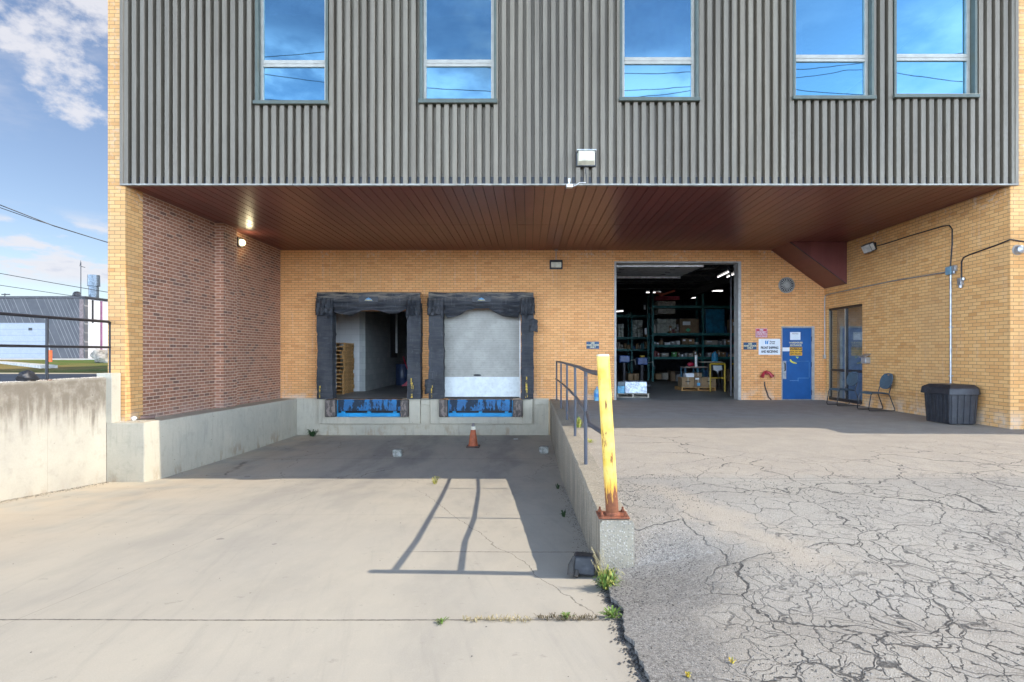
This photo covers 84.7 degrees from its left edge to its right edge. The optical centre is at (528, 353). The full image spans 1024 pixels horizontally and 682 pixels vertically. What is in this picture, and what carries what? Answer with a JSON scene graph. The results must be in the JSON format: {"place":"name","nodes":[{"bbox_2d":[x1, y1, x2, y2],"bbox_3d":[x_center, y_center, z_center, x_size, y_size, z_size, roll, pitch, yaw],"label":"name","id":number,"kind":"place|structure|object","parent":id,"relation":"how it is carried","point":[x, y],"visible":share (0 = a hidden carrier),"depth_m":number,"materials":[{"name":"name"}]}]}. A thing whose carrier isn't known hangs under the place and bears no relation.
{"place":"outdoors","nodes":[
{"label":"outdoors","id":0,"kind":"place"},
{"bbox_2d":[0,358,92,358],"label":"side road","id":1,"kind":"structure","parent":0,"point":[44,358],"depth_m":50.48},
{"bbox_2d":[0,296,107,357],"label":"building","id":2,"kind":"structure","parent":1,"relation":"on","point":[16,330],"depth_m":51.00,"materials":[{"name":"metal"}]},
{"bbox_2d":[0,323,49,357],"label":"garage door","id":3,"kind":"structure","parent":2,"relation":"in","point":[10,333],"depth_m":50.94,"materials":[{"name":"white metal"}]},
{"bbox_2d":[87,274,99,297],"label":"exhaust stack","id":4,"kind":"object","parent":2,"relation":"on","point":[93,282],"visible":0.91,"depth_m":54.65,"materials":[{"name":"metal"}]},
{"bbox_2d":[0,359,94,359],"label":"pavement","id":5,"kind":"structure","parent":0,"point":[44,359],"depth_m":36.90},
{"bbox_2d":[0,374,96,381],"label":"driveway","id":6,"kind":"structure","parent":0,"point":[7,377],"depth_m":12.41,"materials":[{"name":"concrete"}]},
{"bbox_2d":[0,273,104,291],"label":"overhead cable","id":7,"kind":"object","parent":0,"point":[51,282],"visible":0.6,"depth_m":49.94,"materials":[{"name":"black paint"}]},
{"bbox_2d":[0,360,107,372],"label":"lawn","id":8,"kind":"structure","parent":0,"point":[78,366],"depth_m":19.31,"materials":[{"name":"green plant"}]},
{"bbox_2d":[0,361,57,367],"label":"concrete kerb","id":9,"kind":"structure","parent":8,"relation":"on","point":[34,365],"depth_m":20.40,"materials":[{"name":"concrete"}]},
{"bbox_2d":[90,349,107,362],"bbox_3d":[-20.474,0.129,27.221,1.450,0.761,1.224,0,0,0],"label":"boulder","id":10,"kind":"object","parent":8,"relation":"on","point":[99,355],"visible":0.45,"depth_m":26.81,"materials":[{"name":"stone"}]},
{"bbox_2d":[0,205,107,242],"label":"overhead cable","id":11,"kind":"object","parent":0,"point":[44,222],"visible":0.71,"depth_m":39.33,"materials":[{"name":"rubber"}]},
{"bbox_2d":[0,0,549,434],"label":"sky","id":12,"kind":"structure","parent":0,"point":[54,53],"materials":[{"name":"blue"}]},
{"bbox_2d":[0,471,647,681],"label":"rubble","id":13,"kind":"object","parent":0,"point":[622,635],"visible":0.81,"depth_m":3.46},
{"bbox_2d":[0,435,648,681],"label":"loading ramp","id":14,"kind":"structure","parent":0,"point":[360,567],"depth_m":4.62,"materials":[{"name":"concrete"}]},
{"bbox_2d":[0,377,106,500],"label":"retaining wall","id":15,"kind":"structure","parent":14,"relation":"on","point":[53,435],"depth_m":8.77,"materials":[{"name":"concrete"}]},
{"bbox_2d":[15,370,39,380],"bbox_3d":[-7.565,0.327,8.469,0.245,0.165,0.321,0,0,32],"label":"rubber lump","id":16,"kind":"object","parent":15,"relation":"on","point":[27,375],"visible":0.95,"depth_m":8.40,"materials":[{"name":"black rubber"}]},
{"bbox_2d":[0,312,110,379],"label":"pipe railing","id":17,"kind":"object","parent":15,"relation":"on","point":[46,346],"visible":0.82,"depth_m":8.82,"materials":[{"name":"metal"}]},
{"bbox_2d":[0,377,641,519],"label":"pale gravel","id":18,"kind":"structure","parent":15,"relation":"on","point":[143,419],"depth_m":8.87,"materials":[{"name":"gravel"}]},
{"bbox_2d":[107,420,159,481],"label":"concrete block","id":19,"kind":"structure","parent":14,"relation":"on","point":[133,451],"depth_m":9.90,"materials":[{"name":"beige concrete"}]},
{"bbox_2d":[97,373,120,422],"bbox_3d":[-7.485,0.785,10.014,0.270,0.880,0.228,0,0,0],"label":"pier footing","id":20,"kind":"object","parent":19,"relation":"on","point":[113,397],"visible":0.76,"depth_m":9.95,"materials":[{"name":"concrete"}]},
{"bbox_2d":[142,398,296,478],"bbox_3d":[-7.033,1.950,13.395,0.506,1.430,6.110,0,0,0],"label":"concrete ledge","id":21,"kind":"object","parent":14,"relation":"on","point":[192,440],"visible":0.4,"depth_m":12.40,"materials":[{"name":"grey concrete"}]},
{"bbox_2d":[392,448,402,456],"bbox_3d":[-3.011,2.284,12.952,0.205,0.160,0.180,0,0,0],"label":"concrete chunk","id":22,"kind":"object","parent":14,"relation":"on","point":[397,452],"visible":1,"depth_m":12.86,"materials":[{"name":"concrete"}]},
{"bbox_2d":[466,423,479,447],"bbox_3d":[-1.397,2.070,14.261,0.340,0.602,0.340,0,0,0],"label":"traffic cone","id":23,"kind":"object","parent":14,"relation":"on","point":[473,442],"visible":1,"depth_m":14.19,"materials":[{"name":"plastic"}]},
{"bbox_2d":[539,446,548,453],"bbox_3d":[0.373,2.288,13.397,0.225,0.160,0.180,0,0,0],"label":"concrete chunk","id":24,"kind":"object","parent":14,"relation":"on","point":[543,449],"visible":1,"depth_m":13.31,"materials":[{"name":"concrete"}]},
{"bbox_2d":[537,612,596,620],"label":"dry grass","id":25,"kind":"structure","parent":14,"relation":"on","point":[559,618],"depth_m":3.63,"materials":[{"name":"plant"}]},
{"bbox_2d":[567,551,595,577],"bbox_3d":[0.434,1.724,4.589,0.241,0.164,0.234,0,0,0],"label":"wheel chock","id":26,"kind":"object","parent":14,"relation":"on","point":[580,563],"visible":0.95,"depth_m":4.53,"materials":[{"name":"black plastic"}]},
{"bbox_2d":[550,399,633,573],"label":"dividing wall","id":27,"kind":"structure","parent":14,"relation":"on","point":[612,539],"depth_m":5.86,"materials":[{"name":"concrete"}]},
{"bbox_2d":[555,361,600,464],"bbox_3d":[0.742,0.753,10.337,0.145,1.224,11.478,0,0,1],"label":"pipe railing","id":28,"kind":"object","parent":27,"relation":"on","point":[587,419],"visible":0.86,"depth_m":8.13,"materials":[{"name":"metal"}]},
{"bbox_2d":[596,354,629,518],"bbox_3d":[0.685,0.663,4.580,0.256,1.320,0.200,0,0,0],"label":"bollard","id":29,"kind":"object","parent":27,"relation":"on","point":[612,511],"visible":1,"depth_m":4.54,"materials":[{"name":"metal"}]},
{"bbox_2d":[591,547,623,589],"bbox_3d":[0.600,1.614,4.232,0.268,0.319,0.244,0,0,0],"label":"weed clump","id":30,"kind":"object","parent":14,"relation":"on","point":[607,577],"visible":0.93,"depth_m":4.20,"materials":[{"name":"plant"}]},
{"bbox_2d":[597,605,622,618],"bbox_3d":[0.545,1.695,3.680,0.188,0.047,0.178,0,0,0],"label":"weed clump","id":31,"kind":"object","parent":14,"relation":"on","point":[612,611],"visible":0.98,"depth_m":3.67,"materials":[{"name":"plant"}]},
{"bbox_2d":[336,351,352,354],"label":"pallet","id":32,"kind":"object","parent":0,"point":[345,352],"visible":0.46,"depth_m":18.48,"materials":[{"name":"brown wood"}]},
{"bbox_2d":[336,347,353,350],"bbox_3d":[-6.401,-0.162,18.512,1.000,0.125,1.040,0,0,-1],"label":"pallet","id":33,"kind":"object","parent":32,"relation":"on","point":[346,348],"visible":0.44,"depth_m":18.55,"materials":[{"name":"brown wood"}]},
{"bbox_2d":[336,343,353,346],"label":"pallet","id":34,"kind":"object","parent":33,"relation":"on","point":[346,344],"visible":0.48,"depth_m":18.44,"materials":[{"name":"brown wood"}]},
{"bbox_2d":[459,614,532,622],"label":"dry grass","id":35,"kind":"structure","parent":0,"point":[505,618],"depth_m":3.60,"materials":[{"name":"plant"}]},
{"bbox_2d":[708,362,722,387],"bbox_3d":[7.259,0.839,22.325,0.782,1.044,0.550,0,0,0],"label":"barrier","id":36,"kind":"object","parent":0,"point":[718,374],"visible":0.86,"depth_m":22.08,"materials":[{"name":"metal"}]},
{"bbox_2d":[559,400,1023,681],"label":"asphalt yard","id":37,"kind":"structure","parent":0,"point":[805,446],"depth_m":4.60,"materials":[{"name":"grey asphalt"}]},
{"bbox_2d":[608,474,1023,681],"bbox_3d":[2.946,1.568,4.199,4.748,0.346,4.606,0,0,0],"label":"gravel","id":38,"kind":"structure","parent":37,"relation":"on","point":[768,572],"depth_m":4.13,"materials":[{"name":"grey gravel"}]},
{"bbox_2d":[826,371,860,405],"bbox_3d":[8.285,0.913,14.751,0.645,0.894,0.473,0,0,-3],"label":"stacking chair","id":39,"kind":"object","parent":37,"relation":"on","point":[852,378],"visible":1,"depth_m":14.72,"materials":[{"name":"teal plastic"}]},
{"bbox_2d":[857,373,894,410],"bbox_3d":[8.335,0.913,13.450,0.645,0.894,0.473,0,0,0],"label":"stacking chair","id":40,"kind":"object","parent":37,"relation":"on","point":[886,380],"visible":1,"depth_m":13.41,"materials":[{"name":"teal plastic"}]},
{"bbox_2d":[920,383,980,423],"bbox_3d":[8.338,0.977,11.048,0.690,0.753,0.815,0,0,0],"label":"storage bin","id":41,"kind":"object","parent":37,"relation":"on","point":[950,403],"visible":1,"depth_m":10.72,"materials":[{"name":"black plastic"}]},
{"bbox_3d":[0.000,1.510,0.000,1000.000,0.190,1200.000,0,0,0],"label":"ground","id":42,"kind":"structure","parent":0,"visible":0},
{"bbox_2d":[108,0,1023,434],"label":"brick building","id":43,"kind":"structure","parent":42,"relation":"on","point":[306,150],"depth_m":10.22,"materials":[{"name":"brick"}]},
{"bbox_2d":[237,237,245,246],"bbox_3d":[-7.188,-2.790,14.050,0.195,0.220,0.240,0,0,0],"label":"wall lamp","id":44,"kind":"object","parent":43,"relation":"attached to","point":[241,242],"visible":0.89,"depth_m":13.99,"materials":[{"name":"metal"}]},
{"bbox_2d":[253,0,328,107],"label":"window","id":45,"kind":"structure","parent":43,"relation":"in","point":[292,36],"depth_m":10.22,"materials":[{"name":"glass"}]},
{"bbox_2d":[336,388,353,393],"bbox_3d":[-6.422,1.240,18.542,1.000,0.125,1.040,0,0,0],"label":"pallet","id":46,"kind":"object","parent":43,"relation":"on","point":[345,390],"visible":0.45,"depth_m":18.44,"materials":[{"name":"brown wood"}]},
{"bbox_2d":[336,385,353,389],"bbox_3d":[-6.401,1.113,18.524,1.000,0.125,1.040,0,0,1],"label":"pallet","id":47,"kind":"object","parent":46,"relation":"on","point":[346,386],"visible":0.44,"depth_m":18.52,"materials":[{"name":"brown wood"}]},
{"bbox_2d":[336,381,353,385],"bbox_3d":[-6.422,0.986,18.542,1.000,0.125,1.040,0,0,1],"label":"pallet","id":48,"kind":"object","parent":47,"relation":"on","point":[346,383],"visible":0.38,"depth_m":18.56,"materials":[{"name":"brown wood"}]},
{"bbox_2d":[336,377,353,381],"bbox_3d":[-6.420,0.858,18.527,1.000,0.125,1.040,0,0,0],"label":"pallet","id":49,"kind":"object","parent":48,"relation":"on","point":[345,379],"visible":0.38,"depth_m":18.48,"materials":[{"name":"brown wood"}]},
{"bbox_2d":[336,373,353,377],"bbox_3d":[-6.417,0.731,18.547,1.000,0.125,1.040,0,0,1],"label":"pallet","id":50,"kind":"object","parent":49,"relation":"on","point":[349,375],"visible":0.42,"depth_m":18.50,"materials":[{"name":"brown wood"}]},
{"bbox_2d":[336,370,352,373],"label":"pallet","id":51,"kind":"object","parent":50,"relation":"on","point":[346,371],"visible":0.47,"depth_m":18.51,"materials":[{"name":"brown wood"}]},
{"bbox_2d":[336,366,353,369],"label":"pallet","id":52,"kind":"object","parent":51,"relation":"on","point":[347,368],"visible":0.49,"depth_m":18.50,"materials":[{"name":"brown wood"}]},
{"bbox_2d":[336,362,353,365],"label":"pallet","id":53,"kind":"object","parent":52,"relation":"on","point":[346,363],"visible":0.47,"depth_m":18.53,"materials":[{"name":"brown wood"}]},
{"bbox_2d":[325,398,408,416],"bbox_3d":[-4.677,1.577,16.525,2.403,0.523,0.650,0,0,0],"label":"dock leveller","id":54,"kind":"object","parent":43,"relation":"attached to","point":[369,407],"visible":1,"depth_m":16.36,"materials":[{"name":"blue metal"}]},
{"bbox_2d":[315,292,422,398],"bbox_3d":[-4.588,-0.235,16.231,3.051,3.081,0.492,0,0,0],"label":"dock seal","id":55,"kind":"object","parent":43,"relation":"attached to","point":[329,305],"visible":1,"depth_m":16.14,"materials":[{"name":"fabric"}]},
{"bbox_2d":[396,364,407,384],"bbox_3d":[-5.260,0.862,23.500,0.580,0.883,0.580,0,0,0],"label":"drum","id":56,"kind":"object","parent":43,"relation":"on","point":[401,374],"visible":0.63,"depth_m":23.24,"materials":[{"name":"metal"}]},
{"bbox_2d":[418,0,496,106],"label":"window","id":57,"kind":"structure","parent":43,"relation":"in","point":[458,37],"depth_m":10.22,"materials":[{"name":"glass"}]},
{"bbox_2d":[427,292,534,398],"bbox_3d":[-1.354,-0.235,16.230,3.114,3.081,0.488,0,0,0],"label":"dock seal","id":58,"kind":"object","parent":43,"relation":"attached to","point":[505,304],"visible":0.99,"depth_m":16.14,"materials":[{"name":"fabric"}]},
{"bbox_2d":[424,379,434,393],"bbox_3d":[-2.826,0.940,16.109,0.306,0.457,0.086,0,0,-7],"label":"fabric scrap","id":59,"kind":"object","parent":58,"relation":"hanging from","point":[428,383],"visible":1,"depth_m":16.10,"materials":[{"name":"fabric"}]},
{"bbox_2d":[529,319,537,331],"bbox_3d":[0.154,-0.809,16.097,0.259,0.399,0.086,0,0,-7],"label":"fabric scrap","id":60,"kind":"object","parent":58,"relation":"attached to","point":[533,325],"visible":1,"depth_m":16.09,"materials":[{"name":"fabric"}]},
{"bbox_2d":[439,398,522,416],"bbox_3d":[-1.372,1.577,16.525,2.419,0.523,0.650,0,0,0],"label":"dock leveller","id":61,"kind":"object","parent":43,"relation":"attached to","point":[480,407],"visible":0.99,"depth_m":16.36,"materials":[{"name":"blue metal"}]},
{"bbox_2d":[444,309,520,397],"bbox_3d":[-1.387,-0.055,16.605,2.330,2.721,0.150,0,0,0],"label":"dock door","id":62,"kind":"structure","parent":43,"relation":"in","point":[482,346],"depth_m":16.62,"materials":[{"name":"metal"}]},
{"bbox_2d":[550,249,562,268],"bbox_3d":[0.819,-2.763,16.409,0.380,0.571,0.178,0,0,0],"label":"wall lamp","id":63,"kind":"object","parent":43,"relation":"attached to","point":[556,264],"visible":1,"depth_m":16.36,"materials":[{"name":"black plastic"}]},
{"bbox_2d":[576,149,595,183],"bbox_3d":[1.037,-3.343,10.008,0.360,0.566,0.178,0,0,0],"label":"wall lamp","id":64,"kind":"object","parent":43,"relation":"attached to","point":[585,158],"visible":1,"depth_m":9.95,"materials":[{"name":"white plastic"}]},
{"bbox_2d":[586,342,598,348],"bbox_3d":[1.900,-0.250,16.490,0.376,0.214,0.016,0,0,0],"label":"notice sign","id":65,"kind":"object","parent":43,"relation":"attached to","point":[592,345],"visible":1,"depth_m":16.49,"materials":[{"name":"white metal"}]},
{"bbox_2d":[618,355,635,379],"bbox_3d":[4.103,0.715,23.500,0.769,1.293,0.600,0,0,0],"label":"machine","id":66,"kind":"object","parent":43,"relation":"on","point":[623,359],"visible":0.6,"depth_m":23.34,"materials":[{"name":"metal"}]},
{"bbox_2d":[616,393,648,397],"bbox_3d":[3.246,1.298,17.799,0.999,0.125,0.890,0,0,0],"label":"pallet","id":67,"kind":"object","parent":43,"relation":"on","point":[632,395],"visible":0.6,"depth_m":17.39,"materials":[{"name":"grey wood"}]},
{"bbox_2d":[616,380,646,392],"bbox_3d":[3.226,1.048,17.779,0.919,0.366,0.800,0,0,0],"label":"wrapped load","id":68,"kind":"object","parent":67,"relation":"on","point":[631,386],"visible":0.88,"depth_m":17.38,"materials":[{"name":"white plastic"}]},
{"bbox_2d":[626,373,638,379],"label":"wrapped load","id":69,"kind":"object","parent":43,"relation":"on","point":[632,376],"visible":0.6,"depth_m":24.57},
{"bbox_2d":[616,312,651,377],"bbox_3d":[4.817,-0.468,31.000,4.074,3.658,1.080,0,0,0],"label":"pallet rack","id":70,"kind":"object","parent":43,"relation":"on","point":[628,316],"visible":0.37,"depth_m":30.47,"materials":[{"name":"metal"}]},
{"bbox_2d":[616,324,623,336],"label":"wrapped load","id":71,"kind":"object","parent":70,"relation":"on","point":[619,330],"visible":0.88,"depth_m":30.56},
{"bbox_2d":[630,320,642,336],"bbox_3d":[5.963,-1.362,30.945,0.544,0.959,0.810,0,0,0],"label":"wrapped load","id":72,"kind":"object","parent":70,"relation":"on","point":[637,328],"visible":0.88,"depth_m":30.56},
{"bbox_2d":[635,355,653,386],"bbox_3d":[4.848,0.715,23.500,0.769,1.292,0.600,0,0,0],"label":"machine","id":73,"kind":"object","parent":43,"relation":"on","point":[641,360],"visible":0.82,"depth_m":23.34,"materials":[{"name":"metal"}]},
{"bbox_2d":[619,0,700,103],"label":"window","id":74,"kind":"structure","parent":43,"relation":"in","point":[659,39],"depth_m":10.22,"materials":[{"name":"glass"}]},
{"bbox_2d":[667,371,674,380],"bbox_3d":[7.119,1.112,27.950,0.238,0.494,0.700,0,0,0],"label":"floor crate","id":75,"kind":"object","parent":43,"relation":"on","point":[671,375],"visible":0.98,"depth_m":27.60,"materials":[{"name":"cardboard"}]},
{"bbox_2d":[616,265,731,395],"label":"overhead door","id":76,"kind":"structure","parent":43,"relation":"in","point":[622,271],"depth_m":17.65,"materials":[{"name":"metal"}]},
{"bbox_2d":[647,294,733,380],"bbox_3d":[9.787,-0.787,28.000,7.460,4.296,1.080,0,0,0],"label":"pallet rack","id":77,"kind":"object","parent":43,"relation":"on","point":[697,308],"visible":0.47,"depth_m":27.47,"materials":[{"name":"metal"}]},
{"bbox_2d":[655,324,666,332],"bbox_3d":[6.565,-1.246,27.781,0.502,0.466,0.502,0,0,0],"label":"wrapped load","id":78,"kind":"object","parent":77,"relation":"on","point":[661,328],"visible":0.74,"depth_m":27.53},
{"bbox_2d":[654,301,674,308],"bbox_3d":[6.798,-2.430,27.956,0.868,0.309,0.787,0,0,0],"label":"wrapped load","id":79,"kind":"object","parent":77,"relation":"on","point":[664,303],"visible":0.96,"depth_m":27.57,"materials":[{"name":"grey plastic"}]},
{"bbox_2d":[654,296,679,300],"bbox_3d":[6.857,-2.734,27.945,1.173,0.177,0.810,0,0,0],"label":"wrapped load","id":80,"kind":"object","parent":79,"relation":"on","point":[666,298],"visible":0.89,"depth_m":27.57},
{"bbox_2d":[654,309,674,314],"bbox_3d":[6.806,-2.087,27.949,0.853,0.256,0.802,0,0,0],"label":"wrapped load","id":81,"kind":"object","parent":77,"relation":"on","point":[664,311],"visible":1,"depth_m":27.57},
{"bbox_2d":[654,319,675,331],"bbox_3d":[6.819,-1.403,28.011,0.911,0.627,0.798,0,0,0],"label":"wrapped load","id":82,"kind":"object","parent":77,"relation":"on","point":[670,322],"visible":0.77,"depth_m":27.63},
{"bbox_2d":[676,319,698,332],"bbox_3d":[7.912,-1.365,27.953,0.925,0.704,0.854,0,0,0],"label":"carton","id":83,"kind":"object","parent":77,"relation":"on","point":[692,325],"visible":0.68,"depth_m":27.53,"materials":[{"name":"cardboard"}]},
{"bbox_2d":[704,340,717,344],"bbox_3d":[8.995,-0.553,27.832,0.608,0.215,0.612,0,0,0],"label":"carton","id":84,"kind":"object","parent":77,"relation":"on","point":[710,342],"visible":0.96,"depth_m":27.53,"materials":[{"name":"cardboard"}]},
{"bbox_2d":[701,309,724,332],"bbox_3d":[9.180,-1.603,27.955,0.925,1.180,0.850,0,0,0],"label":"wrapped load","id":85,"kind":"object","parent":77,"relation":"on","point":[714,320],"visible":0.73,"depth_m":27.53},
{"bbox_2d":[727,319,733,332],"bbox_3d":[10.263,-1.352,27.832,0.608,0.678,0.612,0,0,0],"label":"carton","id":86,"kind":"object","parent":77,"relation":"on","point":[728,326],"visible":0.18,"depth_m":27.75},
{"bbox_2d":[680,366,707,376],"bbox_3d":[6.908,0.947,23.300,1.002,0.829,0.700,0,0,0],"label":"work table","id":87,"kind":"object","parent":43,"relation":"on","point":[693,367],"visible":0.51,"depth_m":23.27,"materials":[{"name":"metal"}]},
{"bbox_2d":[675,386,715,390],"bbox_3d":[6.226,1.298,20.965,1.250,0.125,0.990,0,0,0],"label":"pallet","id":88,"kind":"object","parent":43,"relation":"on","point":[695,388],"visible":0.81,"depth_m":20.48,"materials":[{"name":"brown wood"}]},
{"bbox_2d":[678,377,693,386],"bbox_3d":[5.836,1.048,20.759,0.438,0.365,0.574,0,0,0],"label":"carton","id":89,"kind":"object","parent":88,"relation":"on","point":[685,381],"visible":0.93,"depth_m":20.48,"materials":[{"name":"brown cardboard"}]},
{"bbox_2d":[694,377,701,386],"bbox_3d":[6.196,1.048,20.694,0.256,0.365,0.504,0,0,0],"label":"carton","id":90,"kind":"object","parent":88,"relation":"on","point":[697,381],"visible":0.74,"depth_m":20.45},
{"bbox_2d":[702,377,715,386],"bbox_3d":[6.595,1.048,20.753,0.519,0.365,0.584,0,0,0],"label":"carton","id":91,"kind":"object","parent":88,"relation":"on","point":[705,381],"visible":0.57,"depth_m":20.47,"materials":[{"name":"brown cardboard"}]},
{"bbox_2d":[710,363,725,391],"bbox_3d":[6.758,0.850,20.014,0.572,1.022,0.056,0,0,0],"label":"barrier","id":92,"kind":"object","parent":43,"relation":"on","point":[724,364],"visible":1,"depth_m":19.99,"materials":[{"name":"metal"}]},
{"bbox_2d":[744,342,756,349],"bbox_3d":[6.522,-0.226,16.490,0.380,0.214,0.016,0,0,0],"label":"notice sign","id":93,"kind":"object","parent":43,"relation":"attached to","point":[750,345],"visible":1,"depth_m":16.49,"materials":[{"name":"white metal"}]},
{"bbox_2d":[755,328,766,336],"bbox_3d":[6.855,-0.610,16.490,0.349,0.270,0.016,0,0,0],"label":"fire sign","id":94,"kind":"object","parent":43,"relation":"attached to","point":[760,332],"visible":1,"depth_m":16.49,"materials":[{"name":"plastic"}]},
{"bbox_2d":[759,339,779,354],"bbox_3d":[7.093,-0.202,16.490,0.634,0.468,0.016,0,0,0],"label":"shipping sign","id":95,"kind":"object","parent":43,"relation":"attached to","point":[769,346],"visible":1,"depth_m":16.49,"materials":[{"name":"plastic"}]},
{"bbox_2d":[778,277,794,292],"bbox_3d":[7.592,-2.013,16.469,0.470,0.470,0.058,0,0,0],"label":"wall vent","id":96,"kind":"object","parent":43,"relation":"attached to","point":[786,284],"depth_m":16.46,"materials":[{"name":"metal"}]},
{"bbox_2d":[790,332,799,339],"bbox_3d":[7.863,-0.520,16.515,0.302,0.230,0.007,0,0,0],"label":"paper notice","id":97,"kind":"object","parent":43,"relation":"attached to","point":[794,335],"visible":1,"depth_m":16.52,"materials":[{"name":"paper"}]},
{"bbox_2d":[789,347,801,355],"bbox_3d":[7.882,-0.071,16.512,0.386,0.254,0.014,0,0,0],"label":"caution sign","id":98,"kind":"object","parent":43,"relation":"attached to","point":[795,351],"visible":1,"depth_m":16.51,"materials":[{"name":"plastic"}]},
{"bbox_2d":[782,328,811,398],"bbox_3d":[7.918,0.293,16.512,0.877,2.093,0.116,0,0,0],"label":"blue door","id":99,"kind":"structure","parent":43,"relation":"in","point":[796,378],"depth_m":16.52,"materials":[{"name":"paint"}]},
{"bbox_2d":[792,0,876,102],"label":"window","id":100,"kind":"structure","parent":43,"relation":"in","point":[833,40],"depth_m":10.22,"materials":[{"name":"glass"}]},
{"bbox_2d":[829,304,861,403],"bbox_3d":[8.788,0.013,15.488,0.082,2.644,1.710,0,0,0],"label":"storefront window","id":101,"kind":"structure","parent":43,"relation":"in","point":[846,370],"depth_m":15.48,"materials":[{"name":"brown metal"}]},
{"bbox_2d":[859,354,869,363],"bbox_3d":[8.626,0.124,14.376,0.173,0.255,0.240,0,0,0],"label":"wall ashtray","id":102,"kind":"object","parent":43,"relation":"attached to","point":[865,359],"depth_m":14.29,"materials":[{"name":"metal"}]},
{"bbox_2d":[861,241,876,253],"bbox_3d":[8.574,-2.662,14.102,0.276,0.269,0.326,0,0,0],"label":"flood lamp","id":103,"kind":"object","parent":43,"relation":"attached to","point":[869,247],"visible":1,"depth_m":14.02,"materials":[{"name":"black plastic"}]},
{"bbox_2d":[823,272,944,358],"bbox_3d":[8.684,-0.803,14.050,0.059,1.896,4.859,0,0,0],"label":"conduit","id":104,"kind":"object","parent":43,"relation":"attached to","point":[824,356],"visible":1,"depth_m":14.89,"materials":[{"name":"metal"}]},
{"bbox_2d":[876,225,952,265],"bbox_3d":[8.699,-2.235,12.775,0.026,0.937,2.553,0,0,0],"label":"conduit","id":105,"kind":"object","parent":43,"relation":"attached to","point":[926,231],"visible":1,"depth_m":11.74,"materials":[{"name":"metal"}]},
{"bbox_2d":[892,0,979,100],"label":"window","id":106,"kind":"structure","parent":43,"relation":"in","point":[935,41],"depth_m":10.22,"materials":[{"name":"glass"}]},
{"bbox_2d":[945,265,956,274],"bbox_3d":[8.673,-1.712,11.501,0.078,0.170,0.240,0,0,0],"label":"junction box","id":107,"kind":"object","parent":43,"relation":"attached to","point":[950,270],"visible":1,"depth_m":11.48,"materials":[{"name":"metal"}]},
{"bbox_2d":[949,274,953,382],"bbox_3d":[8.693,-0.131,11.541,0.041,2.992,0.100,0,0,0],"label":"conduit","id":108,"kind":"object","parent":43,"relation":"attached to","point":[950,327],"visible":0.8,"depth_m":11.52,"materials":[{"name":"metal"}]},
{"bbox_2d":[957,278,964,287],"bbox_3d":[8.668,-1.420,11.227,0.088,0.200,0.170,0,0,0],"label":"wall socket","id":109,"kind":"object","parent":43,"relation":"attached to","point":[960,282],"depth_m":11.22,"materials":[{"name":"metal"}]},
{"bbox_2d":[961,239,1023,277],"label":"conduit","id":110,"kind":"object","parent":43,"relation":"attached to","point":[985,249],"visible":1,"depth_m":10.66,"materials":[{"name":"metal"}]},
{"bbox_2d":[1012,245,1023,254],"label":"lamp","id":111,"kind":"object","parent":43,"relation":"attached to","point":[1017,249],"visible":1,"depth_m":10.06,"materials":[{"name":"metal"}]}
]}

